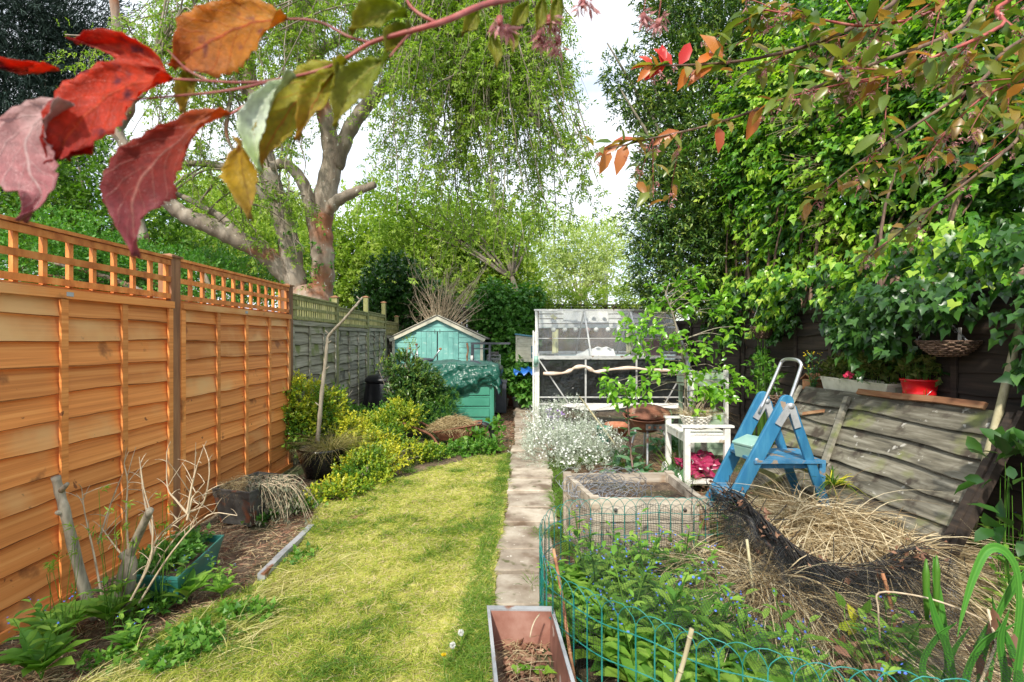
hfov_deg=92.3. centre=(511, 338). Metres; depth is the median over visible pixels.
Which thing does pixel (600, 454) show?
grass tuft
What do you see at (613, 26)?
sky
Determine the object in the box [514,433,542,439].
paving slab
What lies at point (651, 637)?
alkanet plant
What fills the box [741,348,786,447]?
ivy seedling
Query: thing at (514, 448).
paving slab
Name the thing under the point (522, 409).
paving slab
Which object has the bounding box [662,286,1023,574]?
dark fence
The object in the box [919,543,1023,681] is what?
iris clump
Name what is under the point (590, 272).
pale tree
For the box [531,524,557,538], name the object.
grass tuft
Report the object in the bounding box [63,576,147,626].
alkanet plant
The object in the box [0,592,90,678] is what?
alkanet plant
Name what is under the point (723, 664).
alkanet plant
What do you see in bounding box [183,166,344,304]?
grey tree
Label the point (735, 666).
alkanet plant
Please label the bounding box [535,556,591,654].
alkanet plant
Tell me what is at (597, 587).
alkanet plant
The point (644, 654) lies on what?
alkanet plant
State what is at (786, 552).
garden netting
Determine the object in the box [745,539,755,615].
bamboo cane
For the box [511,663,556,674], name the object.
ivy sprig
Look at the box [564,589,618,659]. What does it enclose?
alkanet plant
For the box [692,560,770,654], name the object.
alkanet plant
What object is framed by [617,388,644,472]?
tall mullein
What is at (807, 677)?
alkanet plant
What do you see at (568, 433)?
silver bush
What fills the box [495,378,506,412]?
grey storage box
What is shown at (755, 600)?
dry grass
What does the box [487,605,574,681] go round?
rusty trough
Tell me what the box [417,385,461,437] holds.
feathery weed
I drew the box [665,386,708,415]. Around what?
twiggy plant
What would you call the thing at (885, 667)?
alkanet plant
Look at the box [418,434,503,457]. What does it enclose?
geranium weed
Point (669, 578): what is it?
alkanet plant
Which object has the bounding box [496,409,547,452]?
straw litter
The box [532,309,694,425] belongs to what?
greenhouse
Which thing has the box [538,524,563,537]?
grass tuft
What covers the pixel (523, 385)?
leafy bush
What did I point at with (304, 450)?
dead grass
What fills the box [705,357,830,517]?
stepladder
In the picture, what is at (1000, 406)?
wooden pole
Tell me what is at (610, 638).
alkanet plant
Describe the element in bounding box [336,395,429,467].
euonymus bush
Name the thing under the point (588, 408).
wooden cane
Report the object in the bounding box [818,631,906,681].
plant
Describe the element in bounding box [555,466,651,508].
netting tangle
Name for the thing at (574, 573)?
alkanet plant
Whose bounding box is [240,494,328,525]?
weed
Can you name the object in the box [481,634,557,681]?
straw litter
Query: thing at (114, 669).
fallen grass
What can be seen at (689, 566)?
alkanet plant
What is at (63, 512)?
pruned stump
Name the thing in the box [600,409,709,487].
foxglove plant
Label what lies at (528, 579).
grass tuft
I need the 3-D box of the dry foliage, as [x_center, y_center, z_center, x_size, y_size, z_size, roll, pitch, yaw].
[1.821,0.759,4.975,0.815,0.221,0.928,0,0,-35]
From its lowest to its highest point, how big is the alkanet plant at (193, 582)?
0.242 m
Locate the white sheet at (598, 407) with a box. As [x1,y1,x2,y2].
[557,404,677,410]
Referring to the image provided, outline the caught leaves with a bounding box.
[700,480,949,594]
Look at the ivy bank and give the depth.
4.71 m
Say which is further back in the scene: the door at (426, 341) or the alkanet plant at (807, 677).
the door at (426, 341)
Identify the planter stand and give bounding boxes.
[677,370,728,457]
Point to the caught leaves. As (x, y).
(923, 556)
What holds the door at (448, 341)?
in the garden shed
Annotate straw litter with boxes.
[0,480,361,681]
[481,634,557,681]
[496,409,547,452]
[570,452,710,518]
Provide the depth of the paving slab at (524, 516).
4.02 m
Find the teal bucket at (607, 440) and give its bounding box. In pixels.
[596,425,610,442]
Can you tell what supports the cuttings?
in the wheelbarrow
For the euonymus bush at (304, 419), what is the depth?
5.84 m
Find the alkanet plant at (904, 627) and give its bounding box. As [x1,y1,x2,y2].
[843,593,941,681]
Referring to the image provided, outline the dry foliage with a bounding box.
[656,406,734,428]
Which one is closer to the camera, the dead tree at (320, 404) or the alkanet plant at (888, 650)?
the alkanet plant at (888, 650)
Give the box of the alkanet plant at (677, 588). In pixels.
[631,572,718,634]
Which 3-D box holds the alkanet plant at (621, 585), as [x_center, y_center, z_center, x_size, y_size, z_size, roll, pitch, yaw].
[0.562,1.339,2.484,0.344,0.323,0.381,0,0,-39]
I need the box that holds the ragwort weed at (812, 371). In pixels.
[803,351,822,386]
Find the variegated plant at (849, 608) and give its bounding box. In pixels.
[835,592,871,641]
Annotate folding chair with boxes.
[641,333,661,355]
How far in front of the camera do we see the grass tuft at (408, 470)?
5.50 m
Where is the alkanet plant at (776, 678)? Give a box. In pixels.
[708,607,831,681]
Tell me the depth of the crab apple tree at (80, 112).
0.43 m
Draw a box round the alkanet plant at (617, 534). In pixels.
[604,520,666,572]
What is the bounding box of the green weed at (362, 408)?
[322,397,399,439]
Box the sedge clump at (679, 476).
[649,465,707,486]
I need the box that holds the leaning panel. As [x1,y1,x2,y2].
[747,385,1023,576]
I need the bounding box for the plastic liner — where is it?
[540,359,684,402]
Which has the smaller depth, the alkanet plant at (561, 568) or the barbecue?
the alkanet plant at (561, 568)
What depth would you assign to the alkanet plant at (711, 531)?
3.20 m
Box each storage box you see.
[417,384,495,423]
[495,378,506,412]
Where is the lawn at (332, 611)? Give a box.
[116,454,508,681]
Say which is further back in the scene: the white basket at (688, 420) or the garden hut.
the garden hut
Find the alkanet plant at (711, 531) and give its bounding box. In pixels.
[697,502,742,552]
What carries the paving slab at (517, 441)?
on the ground at (444, 460)
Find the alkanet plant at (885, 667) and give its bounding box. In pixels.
[778,622,906,681]
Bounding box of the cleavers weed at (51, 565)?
[42,522,93,648]
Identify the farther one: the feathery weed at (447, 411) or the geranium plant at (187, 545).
the feathery weed at (447, 411)
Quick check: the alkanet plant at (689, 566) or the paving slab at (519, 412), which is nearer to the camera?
the alkanet plant at (689, 566)
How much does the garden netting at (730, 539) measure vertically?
0.483 m
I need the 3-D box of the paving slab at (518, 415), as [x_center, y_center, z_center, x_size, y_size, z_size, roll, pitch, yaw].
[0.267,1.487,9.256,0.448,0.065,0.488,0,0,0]
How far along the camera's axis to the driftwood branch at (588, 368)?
8.00 m
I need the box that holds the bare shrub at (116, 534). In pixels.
[85,483,143,634]
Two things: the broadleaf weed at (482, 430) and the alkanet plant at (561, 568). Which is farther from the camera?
the broadleaf weed at (482, 430)
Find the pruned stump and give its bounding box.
[50,475,98,621]
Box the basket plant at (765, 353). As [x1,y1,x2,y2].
[747,318,768,423]
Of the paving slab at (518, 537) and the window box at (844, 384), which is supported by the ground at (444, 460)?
the paving slab at (518, 537)
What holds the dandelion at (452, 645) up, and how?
on the lawn at (332, 611)
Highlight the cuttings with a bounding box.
[425,413,483,437]
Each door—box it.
[416,329,436,362]
[438,332,457,359]
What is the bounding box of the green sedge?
[783,466,865,499]
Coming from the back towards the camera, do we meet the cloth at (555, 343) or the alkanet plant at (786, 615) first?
the cloth at (555, 343)
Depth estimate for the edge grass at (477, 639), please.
2.64 m
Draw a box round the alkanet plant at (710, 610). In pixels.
[684,603,770,663]
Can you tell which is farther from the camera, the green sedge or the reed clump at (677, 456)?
the reed clump at (677, 456)
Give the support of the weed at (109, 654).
on the ground at (444, 460)
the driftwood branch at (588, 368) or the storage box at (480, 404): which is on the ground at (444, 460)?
the storage box at (480, 404)
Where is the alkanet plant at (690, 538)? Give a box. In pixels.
[658,516,710,573]
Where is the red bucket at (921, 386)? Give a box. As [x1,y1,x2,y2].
[899,377,938,395]
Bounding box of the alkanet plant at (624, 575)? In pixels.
[607,563,647,588]
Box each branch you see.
[466,343,468,360]
[543,365,676,375]
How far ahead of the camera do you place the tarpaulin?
8.27 m
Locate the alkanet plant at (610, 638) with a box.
[581,566,658,681]
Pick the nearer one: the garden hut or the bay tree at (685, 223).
the bay tree at (685, 223)
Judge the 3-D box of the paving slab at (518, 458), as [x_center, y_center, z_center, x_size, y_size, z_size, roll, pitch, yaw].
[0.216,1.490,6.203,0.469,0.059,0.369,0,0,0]
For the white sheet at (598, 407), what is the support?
attached to the greenhouse
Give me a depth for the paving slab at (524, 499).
4.45 m
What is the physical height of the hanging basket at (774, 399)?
0.443 m
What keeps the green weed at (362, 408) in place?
on the ground at (444, 460)
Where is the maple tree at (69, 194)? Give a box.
[0,127,248,299]
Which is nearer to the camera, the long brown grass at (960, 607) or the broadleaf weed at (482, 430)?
the long brown grass at (960, 607)
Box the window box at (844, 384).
[820,376,901,392]
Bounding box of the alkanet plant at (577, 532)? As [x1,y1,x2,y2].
[554,510,607,581]
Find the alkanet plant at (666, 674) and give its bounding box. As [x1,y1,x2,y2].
[619,653,703,681]
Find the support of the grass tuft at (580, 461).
on the ground at (444, 460)
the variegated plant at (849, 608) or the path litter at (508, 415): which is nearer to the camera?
the variegated plant at (849, 608)
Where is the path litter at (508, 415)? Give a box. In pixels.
[489,405,554,454]
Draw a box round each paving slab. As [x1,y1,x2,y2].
[494,549,553,576]
[495,574,559,605]
[496,526,552,552]
[504,507,556,525]
[507,478,552,493]
[507,493,556,506]
[508,459,548,471]
[510,451,547,461]
[510,468,553,483]
[511,445,547,453]
[513,411,532,415]
[514,414,532,419]
[514,418,532,422]
[514,428,536,432]
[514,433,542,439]
[515,407,531,410]
[515,422,540,427]
[515,439,546,445]
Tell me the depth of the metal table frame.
9.48 m
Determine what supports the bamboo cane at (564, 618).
in the wire edging
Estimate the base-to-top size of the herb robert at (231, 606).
0.165 m
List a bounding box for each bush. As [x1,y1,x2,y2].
[0,197,277,307]
[281,369,372,458]
[299,435,453,504]
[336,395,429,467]
[350,247,465,331]
[498,349,539,407]
[507,393,627,472]
[596,261,757,421]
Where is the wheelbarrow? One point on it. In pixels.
(443, 435)
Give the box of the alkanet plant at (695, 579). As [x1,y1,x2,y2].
[675,571,728,621]
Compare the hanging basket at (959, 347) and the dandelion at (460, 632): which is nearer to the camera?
the dandelion at (460, 632)
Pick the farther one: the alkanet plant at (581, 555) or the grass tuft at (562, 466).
the grass tuft at (562, 466)
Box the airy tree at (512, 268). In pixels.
[353,162,563,293]
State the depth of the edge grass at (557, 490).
4.48 m
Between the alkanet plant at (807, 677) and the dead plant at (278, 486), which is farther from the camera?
the dead plant at (278, 486)
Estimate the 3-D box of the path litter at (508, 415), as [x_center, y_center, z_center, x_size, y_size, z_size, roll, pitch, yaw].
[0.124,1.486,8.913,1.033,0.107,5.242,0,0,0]
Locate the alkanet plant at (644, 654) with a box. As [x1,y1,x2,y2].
[588,544,700,681]
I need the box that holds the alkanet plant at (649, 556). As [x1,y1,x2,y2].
[616,539,668,571]
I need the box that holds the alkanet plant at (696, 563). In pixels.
[662,540,723,580]
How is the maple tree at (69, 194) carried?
on the ground at (444, 460)
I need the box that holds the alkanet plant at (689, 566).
[659,563,718,592]
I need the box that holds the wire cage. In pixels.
[488,352,500,362]
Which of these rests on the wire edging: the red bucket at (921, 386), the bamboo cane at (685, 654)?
the bamboo cane at (685, 654)
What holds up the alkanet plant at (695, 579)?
on the ground at (444, 460)
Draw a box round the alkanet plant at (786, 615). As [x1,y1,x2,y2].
[761,587,841,681]
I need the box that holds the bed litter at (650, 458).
[571,452,746,499]
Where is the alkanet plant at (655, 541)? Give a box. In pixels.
[615,508,674,585]
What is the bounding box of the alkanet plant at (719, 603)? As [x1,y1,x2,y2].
[656,555,744,673]
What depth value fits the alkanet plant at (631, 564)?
2.22 m
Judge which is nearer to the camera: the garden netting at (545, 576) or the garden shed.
the garden netting at (545, 576)
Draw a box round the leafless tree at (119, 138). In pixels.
[40,0,173,295]
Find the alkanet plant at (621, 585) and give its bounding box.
[587,568,649,621]
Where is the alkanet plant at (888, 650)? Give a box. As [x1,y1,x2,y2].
[831,607,960,681]
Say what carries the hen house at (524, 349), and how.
on the ground at (444, 460)
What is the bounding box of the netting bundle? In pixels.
[686,470,1000,631]
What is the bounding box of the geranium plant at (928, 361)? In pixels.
[893,351,942,394]
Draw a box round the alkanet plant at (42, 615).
[12,596,96,643]
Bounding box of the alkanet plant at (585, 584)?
[567,537,633,602]
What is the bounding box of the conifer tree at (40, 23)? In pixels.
[0,0,148,281]
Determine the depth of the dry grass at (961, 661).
2.15 m
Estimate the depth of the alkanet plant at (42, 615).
2.35 m
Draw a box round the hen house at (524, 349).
[515,333,542,405]
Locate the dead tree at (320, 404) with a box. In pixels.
[315,296,362,445]
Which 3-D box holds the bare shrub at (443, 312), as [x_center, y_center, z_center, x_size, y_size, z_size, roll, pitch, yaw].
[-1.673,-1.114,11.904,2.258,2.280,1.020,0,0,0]
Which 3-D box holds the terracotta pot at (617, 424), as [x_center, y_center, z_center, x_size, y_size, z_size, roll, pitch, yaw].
[1.580,1.380,7.350,0.380,0.220,0.380,0,0,0]
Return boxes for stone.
[917,638,957,676]
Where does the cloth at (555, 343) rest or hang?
hanging from the greenhouse
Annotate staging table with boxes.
[540,358,655,418]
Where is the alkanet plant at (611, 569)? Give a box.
[590,540,660,624]
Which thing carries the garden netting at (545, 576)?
on the wire edging
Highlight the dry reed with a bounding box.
[875,591,988,639]
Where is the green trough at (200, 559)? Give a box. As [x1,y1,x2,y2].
[136,534,223,601]
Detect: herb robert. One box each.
[116,588,278,628]
[135,613,246,676]
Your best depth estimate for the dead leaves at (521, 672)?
2.01 m
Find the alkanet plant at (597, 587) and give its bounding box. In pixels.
[547,576,618,641]
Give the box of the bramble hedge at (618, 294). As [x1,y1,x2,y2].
[528,278,703,320]
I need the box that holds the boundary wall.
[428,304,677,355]
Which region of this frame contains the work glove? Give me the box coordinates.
[533,356,538,366]
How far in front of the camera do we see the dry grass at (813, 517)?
3.03 m
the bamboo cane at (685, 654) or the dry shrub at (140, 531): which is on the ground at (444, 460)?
the dry shrub at (140, 531)
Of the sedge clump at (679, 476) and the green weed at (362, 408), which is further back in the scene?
the green weed at (362, 408)
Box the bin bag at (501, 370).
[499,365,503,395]
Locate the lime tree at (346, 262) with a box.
[145,158,411,309]
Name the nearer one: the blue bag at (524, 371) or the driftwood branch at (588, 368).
the driftwood branch at (588, 368)
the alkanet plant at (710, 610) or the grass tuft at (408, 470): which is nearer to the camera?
the alkanet plant at (710, 610)
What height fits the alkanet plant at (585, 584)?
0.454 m
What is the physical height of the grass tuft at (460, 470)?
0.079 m
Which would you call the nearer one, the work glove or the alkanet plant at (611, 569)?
the alkanet plant at (611, 569)
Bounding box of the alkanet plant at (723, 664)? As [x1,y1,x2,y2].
[685,616,731,681]
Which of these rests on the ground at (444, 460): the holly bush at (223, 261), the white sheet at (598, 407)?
the holly bush at (223, 261)
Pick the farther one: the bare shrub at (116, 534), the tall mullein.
the tall mullein
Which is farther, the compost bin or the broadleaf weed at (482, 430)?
the compost bin
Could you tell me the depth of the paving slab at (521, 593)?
2.86 m
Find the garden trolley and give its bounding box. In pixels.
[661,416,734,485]
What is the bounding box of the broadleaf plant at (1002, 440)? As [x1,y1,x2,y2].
[954,426,1023,633]
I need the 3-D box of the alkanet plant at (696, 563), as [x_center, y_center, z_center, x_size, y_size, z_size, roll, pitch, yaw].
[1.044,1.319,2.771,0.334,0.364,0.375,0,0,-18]
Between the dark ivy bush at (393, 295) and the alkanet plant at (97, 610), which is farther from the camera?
the dark ivy bush at (393, 295)
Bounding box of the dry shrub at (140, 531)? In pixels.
[66,441,236,618]
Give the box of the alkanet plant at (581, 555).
[567,518,619,593]
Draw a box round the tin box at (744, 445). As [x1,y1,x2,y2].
[732,434,768,457]
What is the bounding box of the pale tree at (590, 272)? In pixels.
[525,202,634,308]
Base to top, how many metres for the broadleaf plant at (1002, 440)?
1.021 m
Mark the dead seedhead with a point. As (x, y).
(993, 615)
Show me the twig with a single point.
(533, 625)
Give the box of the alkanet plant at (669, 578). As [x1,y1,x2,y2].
[648,572,693,593]
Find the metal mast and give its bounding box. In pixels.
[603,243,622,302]
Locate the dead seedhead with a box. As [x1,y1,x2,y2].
[964,608,1023,681]
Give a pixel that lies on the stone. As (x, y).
(932, 659)
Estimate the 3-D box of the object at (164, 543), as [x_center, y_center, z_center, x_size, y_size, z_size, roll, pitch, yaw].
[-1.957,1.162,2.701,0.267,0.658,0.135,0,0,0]
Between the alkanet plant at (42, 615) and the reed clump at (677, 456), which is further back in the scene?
the reed clump at (677, 456)
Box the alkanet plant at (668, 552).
[644,543,681,587]
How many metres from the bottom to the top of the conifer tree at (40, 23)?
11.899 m
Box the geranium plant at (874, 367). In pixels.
[817,348,907,411]
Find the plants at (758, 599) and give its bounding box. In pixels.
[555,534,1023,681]
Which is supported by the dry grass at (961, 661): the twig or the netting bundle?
the netting bundle
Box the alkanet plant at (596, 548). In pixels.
[580,530,615,571]
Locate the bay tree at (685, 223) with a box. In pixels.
[594,0,861,333]
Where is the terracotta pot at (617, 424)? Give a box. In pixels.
[605,421,629,439]
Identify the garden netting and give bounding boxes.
[539,503,744,681]
[710,482,975,644]
[716,491,980,664]
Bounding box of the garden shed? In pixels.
[387,315,490,374]
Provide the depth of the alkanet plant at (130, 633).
2.33 m
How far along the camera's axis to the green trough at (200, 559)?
2.89 m
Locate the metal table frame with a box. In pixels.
[470,342,509,360]
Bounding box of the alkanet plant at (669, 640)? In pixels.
[637,626,698,675]
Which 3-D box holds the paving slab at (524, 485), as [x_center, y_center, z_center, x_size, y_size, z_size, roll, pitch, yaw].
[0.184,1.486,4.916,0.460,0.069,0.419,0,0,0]
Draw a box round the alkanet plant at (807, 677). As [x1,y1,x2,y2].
[775,647,831,681]
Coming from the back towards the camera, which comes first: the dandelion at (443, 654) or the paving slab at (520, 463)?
the paving slab at (520, 463)
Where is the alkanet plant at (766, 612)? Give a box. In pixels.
[714,588,816,677]
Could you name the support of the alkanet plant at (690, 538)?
on the ground at (444, 460)
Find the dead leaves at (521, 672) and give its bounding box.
[498,638,554,681]
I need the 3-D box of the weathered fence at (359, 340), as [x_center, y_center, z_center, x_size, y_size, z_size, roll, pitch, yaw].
[-2.668,0.362,8.752,0.123,2.296,5.888,0,0,-1]
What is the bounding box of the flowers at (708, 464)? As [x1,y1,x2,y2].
[674,449,720,478]
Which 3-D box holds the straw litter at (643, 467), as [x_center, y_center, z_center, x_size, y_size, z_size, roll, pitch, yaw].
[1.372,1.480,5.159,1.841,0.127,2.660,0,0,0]
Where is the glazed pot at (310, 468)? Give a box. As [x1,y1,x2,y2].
[296,442,347,478]
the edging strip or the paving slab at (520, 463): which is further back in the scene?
the paving slab at (520, 463)
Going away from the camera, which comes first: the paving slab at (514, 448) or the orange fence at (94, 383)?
the orange fence at (94, 383)
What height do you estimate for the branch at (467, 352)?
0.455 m
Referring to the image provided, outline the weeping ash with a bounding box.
[67,0,624,301]
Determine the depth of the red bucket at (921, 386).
3.54 m
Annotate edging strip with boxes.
[257,524,313,580]
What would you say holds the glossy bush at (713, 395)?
on the ground at (444, 460)
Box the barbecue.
[622,404,672,467]
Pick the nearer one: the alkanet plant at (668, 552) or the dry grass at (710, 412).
the alkanet plant at (668, 552)
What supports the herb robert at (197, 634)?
on the ground at (444, 460)
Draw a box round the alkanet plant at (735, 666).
[657,648,773,681]
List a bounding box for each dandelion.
[441,652,445,674]
[449,641,455,658]
[458,629,463,647]
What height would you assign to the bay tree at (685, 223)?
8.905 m
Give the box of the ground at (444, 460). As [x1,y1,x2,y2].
[0,402,1013,681]
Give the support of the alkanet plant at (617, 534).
on the ground at (444, 460)
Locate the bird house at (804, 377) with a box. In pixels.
[800,373,822,388]
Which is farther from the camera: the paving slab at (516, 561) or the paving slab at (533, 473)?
the paving slab at (533, 473)
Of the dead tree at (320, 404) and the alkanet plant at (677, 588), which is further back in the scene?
the dead tree at (320, 404)
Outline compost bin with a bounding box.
[362,374,394,423]
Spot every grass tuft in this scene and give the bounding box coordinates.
[398,465,418,472]
[445,467,468,472]
[514,571,538,589]
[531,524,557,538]
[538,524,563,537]
[542,454,577,469]
[567,450,606,464]
[578,450,614,459]
[602,453,655,469]
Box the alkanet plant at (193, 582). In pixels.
[161,555,218,601]
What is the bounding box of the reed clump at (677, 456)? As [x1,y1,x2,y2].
[650,443,722,469]
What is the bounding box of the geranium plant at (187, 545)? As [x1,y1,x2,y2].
[137,523,215,574]
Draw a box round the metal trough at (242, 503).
[211,471,290,526]
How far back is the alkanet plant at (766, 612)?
2.06 m
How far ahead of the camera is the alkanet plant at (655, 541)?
2.78 m
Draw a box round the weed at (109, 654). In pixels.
[76,541,322,674]
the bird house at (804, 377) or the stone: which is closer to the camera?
the stone
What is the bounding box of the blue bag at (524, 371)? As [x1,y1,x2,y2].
[513,366,532,375]
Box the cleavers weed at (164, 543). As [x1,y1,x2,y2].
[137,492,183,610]
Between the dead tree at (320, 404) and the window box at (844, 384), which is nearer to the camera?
the window box at (844, 384)
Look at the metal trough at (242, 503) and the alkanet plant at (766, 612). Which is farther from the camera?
the metal trough at (242, 503)
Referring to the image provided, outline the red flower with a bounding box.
[843,371,869,383]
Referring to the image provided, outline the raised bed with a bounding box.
[563,470,708,555]
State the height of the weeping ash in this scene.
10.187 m
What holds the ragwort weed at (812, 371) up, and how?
on the wall shelf
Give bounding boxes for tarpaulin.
[394,359,500,397]
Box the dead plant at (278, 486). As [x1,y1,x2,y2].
[198,470,321,525]
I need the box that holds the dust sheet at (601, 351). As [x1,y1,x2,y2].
[575,347,615,355]
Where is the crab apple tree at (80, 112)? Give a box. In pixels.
[0,0,1023,275]
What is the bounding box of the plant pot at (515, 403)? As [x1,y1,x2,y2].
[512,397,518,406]
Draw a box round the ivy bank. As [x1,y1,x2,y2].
[681,0,1023,587]
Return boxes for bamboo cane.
[552,548,576,681]
[675,627,693,681]
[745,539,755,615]
[881,573,901,642]
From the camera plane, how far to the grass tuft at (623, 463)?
5.63 m
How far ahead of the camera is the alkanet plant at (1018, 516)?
3.05 m
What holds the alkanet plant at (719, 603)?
on the ground at (444, 460)
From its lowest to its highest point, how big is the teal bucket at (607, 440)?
0.215 m
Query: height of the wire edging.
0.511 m
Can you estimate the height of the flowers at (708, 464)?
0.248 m
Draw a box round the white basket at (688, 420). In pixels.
[679,413,711,428]
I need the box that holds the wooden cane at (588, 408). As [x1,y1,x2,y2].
[579,396,615,444]
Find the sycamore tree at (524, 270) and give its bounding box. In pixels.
[350,191,553,319]
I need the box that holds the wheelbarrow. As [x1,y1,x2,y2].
[402,417,495,445]
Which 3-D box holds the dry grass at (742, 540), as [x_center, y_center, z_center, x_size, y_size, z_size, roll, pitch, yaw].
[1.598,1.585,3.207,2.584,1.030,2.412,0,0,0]
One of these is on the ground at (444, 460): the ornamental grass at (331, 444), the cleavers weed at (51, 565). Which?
the cleavers weed at (51, 565)
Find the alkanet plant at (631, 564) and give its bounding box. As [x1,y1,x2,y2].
[610,562,667,645]
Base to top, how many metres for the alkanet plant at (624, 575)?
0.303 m
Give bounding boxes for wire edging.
[539,496,969,681]
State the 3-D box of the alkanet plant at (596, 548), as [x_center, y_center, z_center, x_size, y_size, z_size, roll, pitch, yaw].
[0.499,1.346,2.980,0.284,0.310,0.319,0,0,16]
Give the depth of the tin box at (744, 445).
3.85 m
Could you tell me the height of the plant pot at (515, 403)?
0.198 m
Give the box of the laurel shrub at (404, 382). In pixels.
[376,332,451,433]
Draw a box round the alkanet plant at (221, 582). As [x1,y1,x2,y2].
[199,550,237,597]
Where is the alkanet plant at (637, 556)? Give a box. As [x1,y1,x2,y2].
[621,528,679,620]
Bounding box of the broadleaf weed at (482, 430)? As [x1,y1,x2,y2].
[463,413,506,451]
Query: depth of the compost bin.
8.45 m
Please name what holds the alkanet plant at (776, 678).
on the ground at (444, 460)
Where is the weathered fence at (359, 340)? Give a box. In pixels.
[293,293,398,463]
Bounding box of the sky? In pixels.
[1,0,1022,331]
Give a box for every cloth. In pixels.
[552,329,558,353]
[626,331,632,353]
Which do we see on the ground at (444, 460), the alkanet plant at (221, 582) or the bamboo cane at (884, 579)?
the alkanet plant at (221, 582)
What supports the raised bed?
on the ground at (444, 460)
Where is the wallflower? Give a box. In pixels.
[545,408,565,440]
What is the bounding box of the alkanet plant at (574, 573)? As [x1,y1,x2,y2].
[566,549,630,580]
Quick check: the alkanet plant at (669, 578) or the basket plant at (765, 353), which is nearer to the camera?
the alkanet plant at (669, 578)
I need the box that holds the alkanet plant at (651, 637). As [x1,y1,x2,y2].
[605,578,715,678]
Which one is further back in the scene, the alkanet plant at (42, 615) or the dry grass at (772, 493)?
the dry grass at (772, 493)
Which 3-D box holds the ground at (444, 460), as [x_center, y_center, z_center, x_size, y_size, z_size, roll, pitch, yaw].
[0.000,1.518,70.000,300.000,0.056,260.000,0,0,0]
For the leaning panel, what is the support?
on the ground at (444, 460)
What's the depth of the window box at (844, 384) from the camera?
4.17 m
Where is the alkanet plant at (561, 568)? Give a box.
[544,553,591,598]
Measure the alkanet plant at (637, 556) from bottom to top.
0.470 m
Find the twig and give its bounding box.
[529,614,539,637]
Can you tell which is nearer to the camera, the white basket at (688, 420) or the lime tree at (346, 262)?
the white basket at (688, 420)
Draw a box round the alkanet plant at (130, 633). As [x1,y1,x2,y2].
[102,607,154,651]
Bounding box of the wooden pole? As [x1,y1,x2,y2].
[970,323,1023,537]
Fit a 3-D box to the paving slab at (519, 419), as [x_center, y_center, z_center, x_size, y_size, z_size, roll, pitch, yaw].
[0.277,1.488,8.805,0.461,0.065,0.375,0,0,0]
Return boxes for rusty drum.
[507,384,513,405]
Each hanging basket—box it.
[750,297,772,338]
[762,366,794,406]
[914,314,983,356]
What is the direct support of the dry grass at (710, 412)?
on the planter stand
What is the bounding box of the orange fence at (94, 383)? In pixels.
[0,214,294,644]
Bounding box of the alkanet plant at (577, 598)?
[544,573,599,623]
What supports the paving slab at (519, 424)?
on the ground at (444, 460)
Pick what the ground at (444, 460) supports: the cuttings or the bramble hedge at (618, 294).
the bramble hedge at (618, 294)
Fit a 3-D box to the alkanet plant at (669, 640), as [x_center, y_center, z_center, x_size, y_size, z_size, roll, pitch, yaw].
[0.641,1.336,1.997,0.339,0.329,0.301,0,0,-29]
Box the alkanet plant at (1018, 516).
[968,513,1022,568]
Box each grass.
[42,539,371,681]
[269,421,388,475]
[281,445,331,466]
[425,452,518,681]
[541,467,573,557]
[583,514,999,681]
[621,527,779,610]
[657,465,1023,681]
[668,486,887,583]
[672,406,738,418]
[730,470,815,514]
[730,494,1023,681]
[741,553,1023,681]
[800,532,1023,676]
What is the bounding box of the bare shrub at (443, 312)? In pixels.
[403,246,488,326]
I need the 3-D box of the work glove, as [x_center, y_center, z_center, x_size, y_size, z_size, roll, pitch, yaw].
[0.396,0.378,7.990,0.094,0.187,0.079,0,0,28]
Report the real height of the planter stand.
1.120 m

